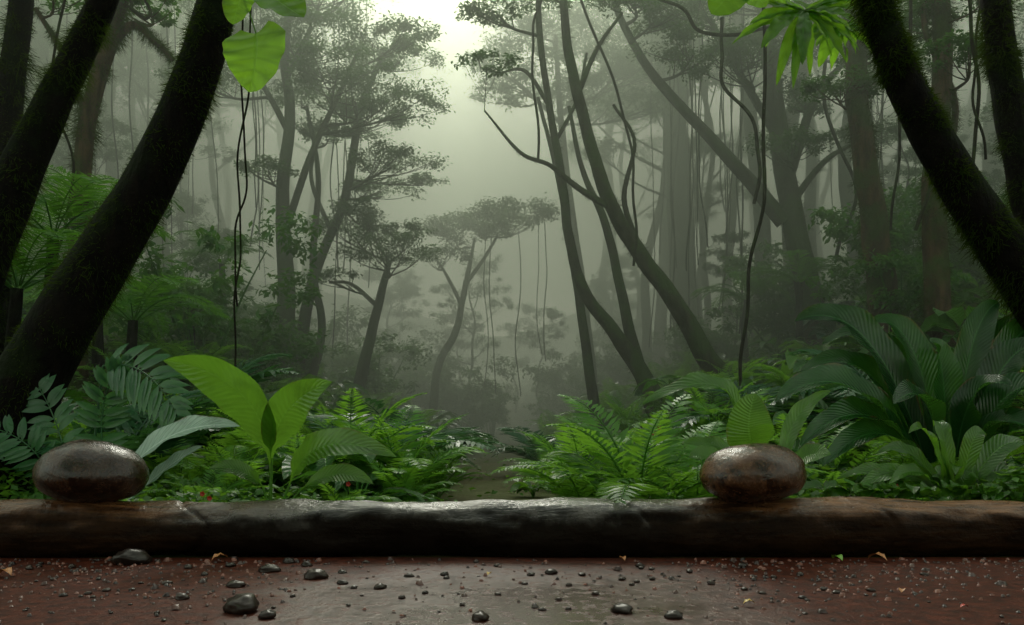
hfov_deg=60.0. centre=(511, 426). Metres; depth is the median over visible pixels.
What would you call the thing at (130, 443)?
palm plant
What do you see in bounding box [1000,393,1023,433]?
fern plant
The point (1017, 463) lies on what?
broad leaf plant
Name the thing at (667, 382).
fern plant
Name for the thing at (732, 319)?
shrub
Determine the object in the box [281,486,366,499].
broad leaf plant
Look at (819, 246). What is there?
rainforest tree
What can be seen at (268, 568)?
pebble
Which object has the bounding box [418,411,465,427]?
broad leaf plant
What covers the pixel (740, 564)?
pebble
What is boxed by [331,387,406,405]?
fern plant
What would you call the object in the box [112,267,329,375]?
shrub
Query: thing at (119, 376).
feather palm
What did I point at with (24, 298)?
fern plant
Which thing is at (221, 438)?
fern plant
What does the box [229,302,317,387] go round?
shrub
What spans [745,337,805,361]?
broad leaf plant
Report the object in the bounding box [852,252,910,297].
shrub
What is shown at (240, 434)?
fern plant
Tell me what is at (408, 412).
broad leaf plant
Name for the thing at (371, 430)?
fern plant
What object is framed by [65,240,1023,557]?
ground
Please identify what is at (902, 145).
rainforest tree
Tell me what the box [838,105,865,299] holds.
rainforest tree
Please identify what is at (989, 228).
rainforest tree
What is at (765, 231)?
rainforest tree
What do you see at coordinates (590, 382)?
rainforest tree
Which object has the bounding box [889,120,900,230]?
hanging liana
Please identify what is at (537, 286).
hanging liana
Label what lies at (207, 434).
fern plant
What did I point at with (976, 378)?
bird nest fern
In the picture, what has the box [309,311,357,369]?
shrub
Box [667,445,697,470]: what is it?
fern plant
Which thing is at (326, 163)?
rainforest tree
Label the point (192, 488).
fern plant
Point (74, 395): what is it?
broad leaf plant
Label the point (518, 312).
hanging liana
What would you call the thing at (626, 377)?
shrub
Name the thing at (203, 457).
broad leaf plant
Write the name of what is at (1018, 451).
broad leaf plant
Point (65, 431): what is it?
fern plant
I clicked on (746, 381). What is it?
broad leaf plant
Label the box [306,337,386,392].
shrub
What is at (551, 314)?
rainforest tree
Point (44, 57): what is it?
rainforest tree
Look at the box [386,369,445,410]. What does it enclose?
shrub
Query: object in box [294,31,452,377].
rainforest tree
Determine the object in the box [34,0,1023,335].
sky
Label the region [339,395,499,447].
fern
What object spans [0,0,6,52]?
rainforest tree
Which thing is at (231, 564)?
pebble
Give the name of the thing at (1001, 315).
broad leaf plant
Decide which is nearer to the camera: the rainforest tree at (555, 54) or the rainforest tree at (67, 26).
the rainforest tree at (555, 54)
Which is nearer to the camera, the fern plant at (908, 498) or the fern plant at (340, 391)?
the fern plant at (908, 498)
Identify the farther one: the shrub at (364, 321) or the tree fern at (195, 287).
the shrub at (364, 321)
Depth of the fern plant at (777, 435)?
4.29 m
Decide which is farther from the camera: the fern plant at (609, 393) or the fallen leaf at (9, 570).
the fern plant at (609, 393)
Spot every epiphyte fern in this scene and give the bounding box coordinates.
[732,0,858,87]
[793,0,870,68]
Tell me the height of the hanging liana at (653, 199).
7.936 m
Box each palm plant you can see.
[0,389,222,467]
[52,374,186,470]
[84,353,298,439]
[289,413,510,466]
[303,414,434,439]
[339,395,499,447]
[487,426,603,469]
[671,380,869,430]
[764,349,1023,406]
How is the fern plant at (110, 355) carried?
on the ground at (527, 396)
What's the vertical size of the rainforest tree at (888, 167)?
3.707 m
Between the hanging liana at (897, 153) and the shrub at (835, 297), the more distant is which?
the hanging liana at (897, 153)
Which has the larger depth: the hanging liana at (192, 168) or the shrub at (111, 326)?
the hanging liana at (192, 168)
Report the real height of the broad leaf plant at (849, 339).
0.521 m
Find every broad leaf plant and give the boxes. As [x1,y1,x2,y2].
[63,389,95,410]
[88,340,125,355]
[100,390,193,408]
[185,423,243,446]
[191,439,261,459]
[195,454,266,488]
[218,494,273,500]
[248,460,376,481]
[250,452,410,496]
[264,391,357,421]
[266,476,329,497]
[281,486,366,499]
[282,469,437,501]
[288,379,369,407]
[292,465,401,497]
[301,373,331,405]
[305,408,325,423]
[317,398,355,408]
[320,371,374,398]
[338,481,419,500]
[373,407,420,422]
[376,488,443,501]
[385,395,410,408]
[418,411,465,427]
[422,410,472,427]
[433,423,460,432]
[436,445,476,469]
[510,480,548,497]
[571,410,607,428]
[579,390,634,405]
[596,381,638,398]
[633,377,709,413]
[634,384,694,407]
[638,392,684,413]
[655,375,707,406]
[691,354,753,367]
[705,370,767,403]
[739,379,772,396]
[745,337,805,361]
[749,349,811,385]
[750,340,772,354]
[758,366,790,383]
[762,352,812,374]
[768,369,870,399]
[769,410,865,446]
[775,394,859,448]
[777,335,844,353]
[780,355,811,378]
[792,439,938,498]
[803,320,841,332]
[805,466,817,479]
[808,320,848,347]
[827,325,935,355]
[838,300,865,309]
[844,310,922,345]
[908,301,965,332]
[917,269,978,292]
[921,305,975,342]
[993,422,1023,435]
[998,299,1006,317]
[1001,457,1023,481]
[1002,423,1023,436]
[1003,437,1023,466]
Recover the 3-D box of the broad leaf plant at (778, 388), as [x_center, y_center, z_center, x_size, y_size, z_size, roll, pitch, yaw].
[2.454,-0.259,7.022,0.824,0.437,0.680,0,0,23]
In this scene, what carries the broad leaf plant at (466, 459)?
on the ground at (527, 396)
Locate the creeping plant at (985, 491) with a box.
[801,479,1022,500]
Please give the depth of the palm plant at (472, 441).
5.51 m
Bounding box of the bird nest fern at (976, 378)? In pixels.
[775,299,1023,486]
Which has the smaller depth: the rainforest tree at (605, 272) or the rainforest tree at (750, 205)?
the rainforest tree at (605, 272)
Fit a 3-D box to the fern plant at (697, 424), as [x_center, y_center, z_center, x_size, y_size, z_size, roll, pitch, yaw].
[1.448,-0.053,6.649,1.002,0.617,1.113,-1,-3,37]
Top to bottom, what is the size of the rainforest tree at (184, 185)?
22.530 m
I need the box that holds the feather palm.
[0,343,238,499]
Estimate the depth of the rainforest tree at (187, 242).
15.79 m
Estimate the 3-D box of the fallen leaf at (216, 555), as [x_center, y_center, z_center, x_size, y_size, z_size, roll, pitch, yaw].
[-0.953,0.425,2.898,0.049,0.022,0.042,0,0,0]
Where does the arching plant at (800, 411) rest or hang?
on the ground at (527, 396)
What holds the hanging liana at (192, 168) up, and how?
hanging from the rainforest tree at (162, 63)
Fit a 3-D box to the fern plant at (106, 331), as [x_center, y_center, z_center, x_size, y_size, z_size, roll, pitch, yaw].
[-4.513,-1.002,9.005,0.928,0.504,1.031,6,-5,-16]
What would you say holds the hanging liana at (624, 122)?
hanging from the rainforest tree at (689, 325)
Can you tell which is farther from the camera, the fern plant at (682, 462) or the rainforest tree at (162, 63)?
the rainforest tree at (162, 63)
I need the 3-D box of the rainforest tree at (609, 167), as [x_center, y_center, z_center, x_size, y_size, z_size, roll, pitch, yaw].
[4.728,-9.079,34.765,6.230,15.317,7.739,0,0,-32]
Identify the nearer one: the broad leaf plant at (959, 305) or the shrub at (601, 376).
the broad leaf plant at (959, 305)
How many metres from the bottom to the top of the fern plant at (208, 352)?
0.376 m
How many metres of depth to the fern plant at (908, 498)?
3.75 m
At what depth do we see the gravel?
2.59 m
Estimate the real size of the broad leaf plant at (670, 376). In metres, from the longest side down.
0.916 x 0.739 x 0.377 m
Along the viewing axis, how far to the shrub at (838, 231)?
10.37 m
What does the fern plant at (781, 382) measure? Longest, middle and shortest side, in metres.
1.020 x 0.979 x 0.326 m
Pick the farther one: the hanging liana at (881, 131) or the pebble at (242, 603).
the hanging liana at (881, 131)
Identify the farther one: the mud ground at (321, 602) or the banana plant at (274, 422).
the banana plant at (274, 422)
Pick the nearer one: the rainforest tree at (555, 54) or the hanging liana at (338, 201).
the hanging liana at (338, 201)
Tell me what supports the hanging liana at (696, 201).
hanging from the rainforest tree at (765, 231)
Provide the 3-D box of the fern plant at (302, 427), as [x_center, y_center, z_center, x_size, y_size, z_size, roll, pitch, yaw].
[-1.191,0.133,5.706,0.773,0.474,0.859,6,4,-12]
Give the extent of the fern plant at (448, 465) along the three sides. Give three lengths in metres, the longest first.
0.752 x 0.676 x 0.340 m
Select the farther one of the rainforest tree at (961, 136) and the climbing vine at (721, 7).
the rainforest tree at (961, 136)
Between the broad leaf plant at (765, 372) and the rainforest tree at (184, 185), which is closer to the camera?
the broad leaf plant at (765, 372)
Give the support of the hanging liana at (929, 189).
hanging from the rainforest tree at (935, 233)
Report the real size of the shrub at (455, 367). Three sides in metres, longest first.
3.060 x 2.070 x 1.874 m
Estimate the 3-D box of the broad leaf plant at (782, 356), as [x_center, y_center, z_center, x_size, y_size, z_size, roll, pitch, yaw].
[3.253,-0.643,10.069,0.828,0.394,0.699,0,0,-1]
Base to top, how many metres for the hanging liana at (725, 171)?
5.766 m
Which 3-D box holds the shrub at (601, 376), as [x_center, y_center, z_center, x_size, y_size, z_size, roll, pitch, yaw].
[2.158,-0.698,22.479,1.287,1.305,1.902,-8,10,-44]
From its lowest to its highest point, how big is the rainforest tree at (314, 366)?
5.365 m
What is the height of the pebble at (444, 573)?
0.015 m
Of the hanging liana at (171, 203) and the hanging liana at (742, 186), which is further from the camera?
the hanging liana at (742, 186)
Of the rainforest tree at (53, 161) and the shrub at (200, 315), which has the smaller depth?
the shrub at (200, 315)
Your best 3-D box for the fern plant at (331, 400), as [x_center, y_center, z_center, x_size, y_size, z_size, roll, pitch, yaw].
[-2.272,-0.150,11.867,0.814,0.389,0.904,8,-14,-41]
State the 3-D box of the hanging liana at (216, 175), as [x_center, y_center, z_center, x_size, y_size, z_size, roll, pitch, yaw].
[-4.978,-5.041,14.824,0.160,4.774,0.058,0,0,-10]
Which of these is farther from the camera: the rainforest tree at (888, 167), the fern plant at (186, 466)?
the rainforest tree at (888, 167)
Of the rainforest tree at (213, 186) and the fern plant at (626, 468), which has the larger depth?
the rainforest tree at (213, 186)
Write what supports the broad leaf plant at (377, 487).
on the ground at (527, 396)
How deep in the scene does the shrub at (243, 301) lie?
14.05 m
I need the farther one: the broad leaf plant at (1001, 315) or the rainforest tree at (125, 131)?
the rainforest tree at (125, 131)
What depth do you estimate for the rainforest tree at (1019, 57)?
35.49 m
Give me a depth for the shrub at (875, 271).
8.92 m
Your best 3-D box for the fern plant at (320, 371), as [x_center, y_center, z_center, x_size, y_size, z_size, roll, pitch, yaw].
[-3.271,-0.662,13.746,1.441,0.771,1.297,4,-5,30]
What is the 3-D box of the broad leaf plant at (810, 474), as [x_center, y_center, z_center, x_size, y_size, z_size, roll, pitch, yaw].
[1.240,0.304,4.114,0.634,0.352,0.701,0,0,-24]
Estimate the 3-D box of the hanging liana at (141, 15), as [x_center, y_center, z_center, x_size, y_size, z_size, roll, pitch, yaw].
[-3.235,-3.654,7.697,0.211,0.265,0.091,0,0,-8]
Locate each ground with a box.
[0,557,1023,624]
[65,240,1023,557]
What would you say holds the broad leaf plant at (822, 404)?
on the ground at (527, 396)
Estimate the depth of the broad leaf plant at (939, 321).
8.07 m
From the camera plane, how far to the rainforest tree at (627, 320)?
11.16 m
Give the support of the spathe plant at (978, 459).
on the ground at (527, 396)
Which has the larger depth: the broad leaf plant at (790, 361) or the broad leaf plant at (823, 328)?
the broad leaf plant at (823, 328)
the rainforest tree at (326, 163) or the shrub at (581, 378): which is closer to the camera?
the shrub at (581, 378)
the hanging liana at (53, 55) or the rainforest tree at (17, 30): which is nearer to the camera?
the rainforest tree at (17, 30)
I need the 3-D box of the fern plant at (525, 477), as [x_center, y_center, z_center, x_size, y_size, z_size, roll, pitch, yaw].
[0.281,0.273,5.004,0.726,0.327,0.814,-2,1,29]
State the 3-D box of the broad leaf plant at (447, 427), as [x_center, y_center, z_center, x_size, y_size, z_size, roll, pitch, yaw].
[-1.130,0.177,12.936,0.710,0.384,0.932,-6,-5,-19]
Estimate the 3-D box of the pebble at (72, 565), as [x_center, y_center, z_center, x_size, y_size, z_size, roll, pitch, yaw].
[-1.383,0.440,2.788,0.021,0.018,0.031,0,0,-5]
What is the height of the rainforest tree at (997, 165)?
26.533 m
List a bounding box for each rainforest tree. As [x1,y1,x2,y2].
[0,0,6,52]
[0,0,42,354]
[0,0,119,325]
[0,0,234,499]
[6,0,154,274]
[6,0,184,190]
[20,0,42,253]
[25,84,105,249]
[25,217,65,252]
[30,0,266,270]
[32,0,194,250]
[33,0,181,385]
[33,1,327,267]
[33,178,63,248]
[34,1,75,136]
[36,0,133,79]
[36,33,140,227]
[36,55,126,225]
[39,106,135,196]
[49,15,152,140]
[56,0,231,142]
[64,0,103,202]
[99,129,215,268]
[101,117,240,276]
[103,55,261,288]
[127,0,192,336]
[130,2,258,287]
[130,238,179,280]
[142,0,338,305]
[146,8,321,306]
[153,0,455,381]
[169,225,260,309]
[172,0,396,319]
[173,0,411,310]
[224,0,393,331]
[225,0,452,292]
[259,79,339,375]
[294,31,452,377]
[299,196,446,395]
[357,263,421,371]
[377,273,430,345]
[414,192,560,419]
[427,248,514,429]
[440,309,485,386]
[451,0,688,391]
[451,0,736,375]
[454,0,670,416]
[494,303,540,412]
[512,5,630,359]
[514,306,569,433]
[526,1,705,369]
[535,11,735,332]
[536,97,602,427]
[544,0,687,377]
[565,30,696,349]
[567,0,768,320]
[567,106,650,415]
[572,280,620,370]
[578,0,755,364]
[584,0,931,344]
[587,250,641,357]
[588,253,640,353]
[595,13,759,332]
[623,5,770,320]
[680,3,771,347]
[684,12,840,344]
[689,16,790,265]
[699,230,771,343]
[717,1,906,284]
[744,13,897,209]
[781,0,812,288]
[790,0,975,128]
[794,0,957,332]
[802,41,820,282]
[817,1,983,194]
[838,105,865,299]
[843,0,1023,329]
[848,127,971,253]
[852,160,921,270]
[880,164,916,234]
[891,103,970,171]
[900,0,1023,354]
[932,0,1023,152]
[965,0,1023,406]
[968,2,1023,126]
[969,0,1023,157]
[969,131,1006,191]
[971,11,1023,82]
[982,83,996,192]
[995,142,1004,197]
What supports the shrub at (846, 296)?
on the ground at (527, 396)
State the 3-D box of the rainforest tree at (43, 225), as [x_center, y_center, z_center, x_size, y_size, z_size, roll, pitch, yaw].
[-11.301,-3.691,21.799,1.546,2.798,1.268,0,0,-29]
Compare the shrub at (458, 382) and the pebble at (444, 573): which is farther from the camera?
the shrub at (458, 382)
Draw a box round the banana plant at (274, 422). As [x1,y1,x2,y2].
[164,355,395,499]
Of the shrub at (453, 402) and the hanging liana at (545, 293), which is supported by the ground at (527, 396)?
the shrub at (453, 402)
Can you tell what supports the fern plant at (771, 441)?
on the ground at (527, 396)
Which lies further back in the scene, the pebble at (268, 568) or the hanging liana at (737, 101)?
the hanging liana at (737, 101)
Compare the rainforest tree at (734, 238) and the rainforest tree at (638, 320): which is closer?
the rainforest tree at (734, 238)
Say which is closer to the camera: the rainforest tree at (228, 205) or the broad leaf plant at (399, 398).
the broad leaf plant at (399, 398)
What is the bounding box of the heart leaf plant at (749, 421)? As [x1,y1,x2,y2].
[689,393,830,465]
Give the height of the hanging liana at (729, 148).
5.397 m
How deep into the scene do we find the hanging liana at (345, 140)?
15.16 m
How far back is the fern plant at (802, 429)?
4.34 m
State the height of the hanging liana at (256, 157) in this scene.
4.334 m
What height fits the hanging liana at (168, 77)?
5.691 m
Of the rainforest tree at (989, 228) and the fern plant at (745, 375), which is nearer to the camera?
the rainforest tree at (989, 228)
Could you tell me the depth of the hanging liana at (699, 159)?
13.68 m
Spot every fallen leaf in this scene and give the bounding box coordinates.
[0,567,11,574]
[212,553,227,559]
[832,554,842,560]
[868,552,886,559]
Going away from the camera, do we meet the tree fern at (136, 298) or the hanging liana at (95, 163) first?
the tree fern at (136, 298)
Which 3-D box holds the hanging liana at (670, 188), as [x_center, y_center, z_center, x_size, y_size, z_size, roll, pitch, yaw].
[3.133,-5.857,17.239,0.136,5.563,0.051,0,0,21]
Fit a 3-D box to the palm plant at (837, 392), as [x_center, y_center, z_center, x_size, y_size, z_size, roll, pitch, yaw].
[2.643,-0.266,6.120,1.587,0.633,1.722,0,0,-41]
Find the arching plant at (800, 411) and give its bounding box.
[640,372,830,449]
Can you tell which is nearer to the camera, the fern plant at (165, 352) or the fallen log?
the fallen log
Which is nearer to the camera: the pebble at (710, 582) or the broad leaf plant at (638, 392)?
the pebble at (710, 582)
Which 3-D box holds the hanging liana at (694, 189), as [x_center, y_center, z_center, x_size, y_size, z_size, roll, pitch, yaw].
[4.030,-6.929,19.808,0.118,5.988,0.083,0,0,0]
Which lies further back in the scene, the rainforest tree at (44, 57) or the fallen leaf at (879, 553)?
the rainforest tree at (44, 57)
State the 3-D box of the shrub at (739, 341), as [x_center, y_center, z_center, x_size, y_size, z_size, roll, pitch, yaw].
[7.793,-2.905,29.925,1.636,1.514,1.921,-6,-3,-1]
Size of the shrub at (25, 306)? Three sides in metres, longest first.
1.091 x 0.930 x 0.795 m
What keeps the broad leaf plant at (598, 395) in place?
on the ground at (527, 396)
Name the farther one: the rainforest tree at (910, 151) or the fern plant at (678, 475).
the rainforest tree at (910, 151)
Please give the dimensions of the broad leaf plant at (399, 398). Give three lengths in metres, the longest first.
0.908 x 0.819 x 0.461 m
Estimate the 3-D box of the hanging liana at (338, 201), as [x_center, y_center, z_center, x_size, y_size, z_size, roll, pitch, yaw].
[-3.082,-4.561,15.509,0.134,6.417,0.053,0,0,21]
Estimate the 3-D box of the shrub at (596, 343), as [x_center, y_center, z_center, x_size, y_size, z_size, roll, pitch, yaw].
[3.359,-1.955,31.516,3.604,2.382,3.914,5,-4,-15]
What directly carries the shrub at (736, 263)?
on the ground at (527, 396)
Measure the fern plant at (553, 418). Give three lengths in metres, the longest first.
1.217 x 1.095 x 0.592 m
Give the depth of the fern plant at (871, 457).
4.09 m
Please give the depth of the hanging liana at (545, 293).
20.29 m
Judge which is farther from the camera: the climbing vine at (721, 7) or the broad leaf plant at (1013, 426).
the broad leaf plant at (1013, 426)
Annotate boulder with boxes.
[32,439,148,502]
[699,443,806,502]
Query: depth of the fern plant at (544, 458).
6.52 m
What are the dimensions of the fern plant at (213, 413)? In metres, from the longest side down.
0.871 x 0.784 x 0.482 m
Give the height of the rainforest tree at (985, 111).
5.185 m
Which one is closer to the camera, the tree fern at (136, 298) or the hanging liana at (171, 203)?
the tree fern at (136, 298)
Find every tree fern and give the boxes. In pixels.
[4,226,146,348]
[20,171,174,288]
[29,273,230,372]
[35,165,173,381]
[133,272,251,352]
[161,229,273,353]
[689,270,789,367]
[738,249,854,345]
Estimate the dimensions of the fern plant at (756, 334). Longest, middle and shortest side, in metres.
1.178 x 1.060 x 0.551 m
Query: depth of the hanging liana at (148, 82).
18.71 m
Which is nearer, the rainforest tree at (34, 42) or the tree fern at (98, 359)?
the tree fern at (98, 359)
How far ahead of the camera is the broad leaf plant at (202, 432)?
5.45 m
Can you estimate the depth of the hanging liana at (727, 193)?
16.56 m
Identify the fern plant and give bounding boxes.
[12,285,37,305]
[22,289,40,317]
[23,303,117,336]
[49,421,85,437]
[52,429,134,438]
[53,404,96,433]
[77,346,151,383]
[107,325,191,369]
[122,491,205,500]
[132,399,237,468]
[134,457,285,501]
[135,424,247,490]
[138,342,253,386]
[154,342,242,367]
[158,441,281,495]
[164,419,311,466]
[188,407,312,450]
[206,431,276,450]
[235,426,360,498]
[242,388,456,486]
[261,377,301,392]
[266,384,331,409]
[269,363,355,392]
[286,412,363,445]
[295,483,397,500]
[297,414,314,437]
[302,405,385,431]
[307,405,489,498]
[312,400,356,413]
[323,397,357,412]
[325,379,352,400]
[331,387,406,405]
[332,379,397,404]
[345,395,405,420]
[350,453,462,501]
[373,391,417,406]
[389,409,454,430]
[398,437,490,499]
[408,444,468,479]
[490,423,654,497]
[497,423,588,475]
[500,444,584,495]
[505,394,701,503]
[513,413,571,443]
[515,415,700,482]
[525,410,574,426]
[526,408,570,434]
[536,422,715,497]
[545,429,622,455]
[549,409,612,433]
[558,390,644,424]
[559,421,833,498]
[572,390,638,428]
[575,378,634,399]
[588,393,658,433]
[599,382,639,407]
[599,383,636,400]
[602,422,704,467]
[627,360,677,385]
[631,378,769,437]
[637,369,699,405]
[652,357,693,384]
[652,484,714,498]
[657,360,692,386]
[660,387,810,440]
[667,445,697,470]
[671,357,779,406]
[678,351,737,372]
[680,431,780,464]
[696,359,737,377]
[725,394,818,417]
[734,325,770,340]
[746,363,791,386]
[768,352,814,367]
[769,425,820,444]
[773,413,862,466]
[774,423,926,492]
[793,471,852,497]
[806,445,904,485]
[818,418,891,458]
[824,336,864,351]
[827,436,914,463]
[837,451,886,483]
[839,436,1009,488]
[883,481,941,500]
[961,266,991,284]
[994,423,1023,437]
[998,370,1023,431]
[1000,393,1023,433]
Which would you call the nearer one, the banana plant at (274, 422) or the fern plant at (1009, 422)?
the banana plant at (274, 422)
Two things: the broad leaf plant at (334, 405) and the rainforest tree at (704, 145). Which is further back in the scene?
the rainforest tree at (704, 145)
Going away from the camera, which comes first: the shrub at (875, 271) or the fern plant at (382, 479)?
the fern plant at (382, 479)
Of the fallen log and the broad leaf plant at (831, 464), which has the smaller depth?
the fallen log
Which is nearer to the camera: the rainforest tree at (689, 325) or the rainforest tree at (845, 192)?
the rainforest tree at (689, 325)
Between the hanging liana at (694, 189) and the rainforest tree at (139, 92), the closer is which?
the hanging liana at (694, 189)
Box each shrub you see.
[15,249,62,290]
[16,275,116,325]
[18,223,67,276]
[18,262,59,288]
[21,234,66,270]
[23,197,331,379]
[103,301,175,341]
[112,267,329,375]
[113,242,229,336]
[131,266,156,280]
[164,294,284,354]
[171,305,265,361]
[175,315,302,382]
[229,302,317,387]
[231,296,302,356]
[238,289,276,325]
[247,338,342,376]
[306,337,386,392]
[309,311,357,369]
[317,321,463,378]
[319,332,440,409]
[322,303,417,374]
[379,386,411,408]
[382,363,461,414]
[384,361,464,407]
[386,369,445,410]
[404,354,517,414]
[412,366,510,428]
[418,381,479,428]
[425,378,464,387]
[441,380,521,431]
[447,383,475,426]
[519,351,599,416]
[543,357,606,408]
[564,374,627,408]
[569,332,629,376]
[579,342,656,390]
[610,355,662,388]
[661,302,783,363]
[702,238,851,352]
[719,320,750,344]
[721,298,752,336]
[767,272,848,327]
[771,272,866,335]
[796,188,955,308]
[839,288,850,301]
[845,247,973,336]
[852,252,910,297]
[884,173,1009,289]
[886,175,1006,294]
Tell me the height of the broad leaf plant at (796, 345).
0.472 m
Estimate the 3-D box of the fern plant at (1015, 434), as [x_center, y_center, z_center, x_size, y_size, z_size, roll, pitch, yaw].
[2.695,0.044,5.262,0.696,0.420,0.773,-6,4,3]
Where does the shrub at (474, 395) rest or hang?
on the ground at (527, 396)
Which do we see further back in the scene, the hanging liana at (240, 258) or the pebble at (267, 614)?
the hanging liana at (240, 258)
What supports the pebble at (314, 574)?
on the mud ground at (321, 602)
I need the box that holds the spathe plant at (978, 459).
[835,420,1023,500]
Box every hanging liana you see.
[51,0,74,250]
[66,0,70,173]
[71,6,79,173]
[94,144,95,183]
[111,60,118,316]
[129,0,152,20]
[129,14,133,152]
[145,11,148,126]
[162,5,169,325]
[171,5,175,293]
[187,1,188,279]
[189,2,193,213]
[210,106,218,261]
[233,8,251,366]
[234,19,247,306]
[250,7,258,245]
[252,6,255,207]
[256,11,259,269]
[257,9,263,236]
[262,11,266,284]
[330,0,339,271]
[332,2,338,347]
[342,0,346,272]
[343,0,350,241]
[347,4,352,348]
[355,0,361,259]
[366,0,370,287]
[483,225,488,383]
[489,230,495,392]
[515,228,520,395]
[531,0,542,159]
[536,225,541,353]
[543,226,546,360]
[580,0,637,265]
[648,34,654,347]
[659,0,768,36]
[659,11,664,253]
[669,6,679,349]
[669,8,675,329]
[670,39,676,267]
[684,45,689,207]
[685,7,692,270]
[688,15,693,307]
[690,46,694,249]
[693,8,701,317]
[693,18,698,264]
[698,9,707,246]
[717,86,727,315]
[719,16,724,211]
[719,17,761,203]
[722,18,726,305]
[724,15,733,243]
[728,15,735,232]
[736,12,743,257]
[738,7,766,385]
[739,5,744,333]
[821,57,857,257]
[829,65,832,207]
[852,191,854,273]
[877,90,882,159]
[878,90,883,171]
[880,117,884,192]
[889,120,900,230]
[897,2,903,250]
[909,0,931,230]
[968,0,980,162]
[971,2,986,159]
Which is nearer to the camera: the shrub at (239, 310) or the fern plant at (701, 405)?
the fern plant at (701, 405)
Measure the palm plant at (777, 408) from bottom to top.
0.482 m
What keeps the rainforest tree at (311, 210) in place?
on the ground at (527, 396)
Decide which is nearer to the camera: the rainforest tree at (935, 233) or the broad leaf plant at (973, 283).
the rainforest tree at (935, 233)
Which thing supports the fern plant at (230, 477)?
on the ground at (527, 396)
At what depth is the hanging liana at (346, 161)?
17.41 m
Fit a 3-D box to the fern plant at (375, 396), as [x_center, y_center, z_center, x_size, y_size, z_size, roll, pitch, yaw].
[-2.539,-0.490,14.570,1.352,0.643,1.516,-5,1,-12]
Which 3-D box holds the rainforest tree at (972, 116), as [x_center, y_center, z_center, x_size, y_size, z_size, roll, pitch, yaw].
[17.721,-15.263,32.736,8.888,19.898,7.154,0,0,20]
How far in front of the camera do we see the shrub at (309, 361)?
14.03 m
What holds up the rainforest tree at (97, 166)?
on the ground at (527, 396)
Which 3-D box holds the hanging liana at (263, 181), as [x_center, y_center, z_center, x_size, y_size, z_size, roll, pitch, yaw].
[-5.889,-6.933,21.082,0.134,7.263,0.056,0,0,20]
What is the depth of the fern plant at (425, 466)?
4.62 m
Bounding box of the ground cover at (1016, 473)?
[0,271,1023,502]
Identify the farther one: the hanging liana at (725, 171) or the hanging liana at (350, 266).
the hanging liana at (350, 266)
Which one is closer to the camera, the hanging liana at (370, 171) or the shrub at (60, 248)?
the shrub at (60, 248)
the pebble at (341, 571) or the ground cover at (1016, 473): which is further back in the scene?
the ground cover at (1016, 473)
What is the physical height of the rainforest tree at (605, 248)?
19.768 m
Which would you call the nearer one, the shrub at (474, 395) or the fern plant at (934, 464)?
the fern plant at (934, 464)
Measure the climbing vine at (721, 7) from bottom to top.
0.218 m
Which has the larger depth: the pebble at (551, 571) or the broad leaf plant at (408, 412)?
the broad leaf plant at (408, 412)
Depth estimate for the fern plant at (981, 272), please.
10.35 m
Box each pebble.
[58,593,67,596]
[68,563,75,568]
[102,588,111,591]
[110,549,152,564]
[161,580,172,584]
[175,593,189,599]
[184,564,192,568]
[223,593,259,614]
[225,562,235,566]
[225,580,245,587]
[258,564,280,572]
[258,609,275,619]
[283,557,294,563]
[301,561,312,566]
[304,569,328,579]
[336,580,348,584]
[338,570,346,573]
[374,583,386,588]
[404,573,414,576]
[440,571,448,575]
[471,610,489,620]
[545,569,557,574]
[611,603,632,613]
[664,610,682,618]
[706,580,714,584]
[737,562,746,567]
[832,590,840,593]
[866,588,875,591]
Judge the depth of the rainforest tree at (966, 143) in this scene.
32.88 m
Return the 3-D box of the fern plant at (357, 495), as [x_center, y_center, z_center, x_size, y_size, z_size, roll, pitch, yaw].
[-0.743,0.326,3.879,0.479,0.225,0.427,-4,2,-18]
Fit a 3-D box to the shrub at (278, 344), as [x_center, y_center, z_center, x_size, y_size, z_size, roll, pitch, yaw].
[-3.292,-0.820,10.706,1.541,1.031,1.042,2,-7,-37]
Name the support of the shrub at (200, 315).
on the ground at (527, 396)
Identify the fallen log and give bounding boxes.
[0,496,1023,557]
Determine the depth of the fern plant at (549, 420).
17.66 m
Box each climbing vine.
[222,0,305,91]
[708,0,768,15]
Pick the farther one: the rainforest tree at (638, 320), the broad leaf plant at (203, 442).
the rainforest tree at (638, 320)
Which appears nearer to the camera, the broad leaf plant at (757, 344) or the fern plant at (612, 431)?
the fern plant at (612, 431)
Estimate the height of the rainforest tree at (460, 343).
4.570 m
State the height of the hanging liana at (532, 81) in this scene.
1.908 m
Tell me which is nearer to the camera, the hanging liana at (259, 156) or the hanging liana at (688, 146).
the hanging liana at (259, 156)
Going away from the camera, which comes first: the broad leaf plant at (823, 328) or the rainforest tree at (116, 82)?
the broad leaf plant at (823, 328)
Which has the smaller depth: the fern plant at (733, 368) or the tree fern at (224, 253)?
the fern plant at (733, 368)
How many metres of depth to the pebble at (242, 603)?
2.11 m
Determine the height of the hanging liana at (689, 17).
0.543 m
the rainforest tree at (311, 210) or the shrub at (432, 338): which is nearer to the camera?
the shrub at (432, 338)
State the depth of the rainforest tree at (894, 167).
21.66 m
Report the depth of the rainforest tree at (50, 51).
44.53 m
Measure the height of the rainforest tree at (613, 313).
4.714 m
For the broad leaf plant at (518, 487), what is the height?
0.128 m
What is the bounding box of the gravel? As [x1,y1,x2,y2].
[0,556,1023,624]
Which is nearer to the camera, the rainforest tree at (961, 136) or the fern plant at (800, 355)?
the fern plant at (800, 355)
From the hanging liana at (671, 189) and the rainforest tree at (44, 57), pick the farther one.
the rainforest tree at (44, 57)

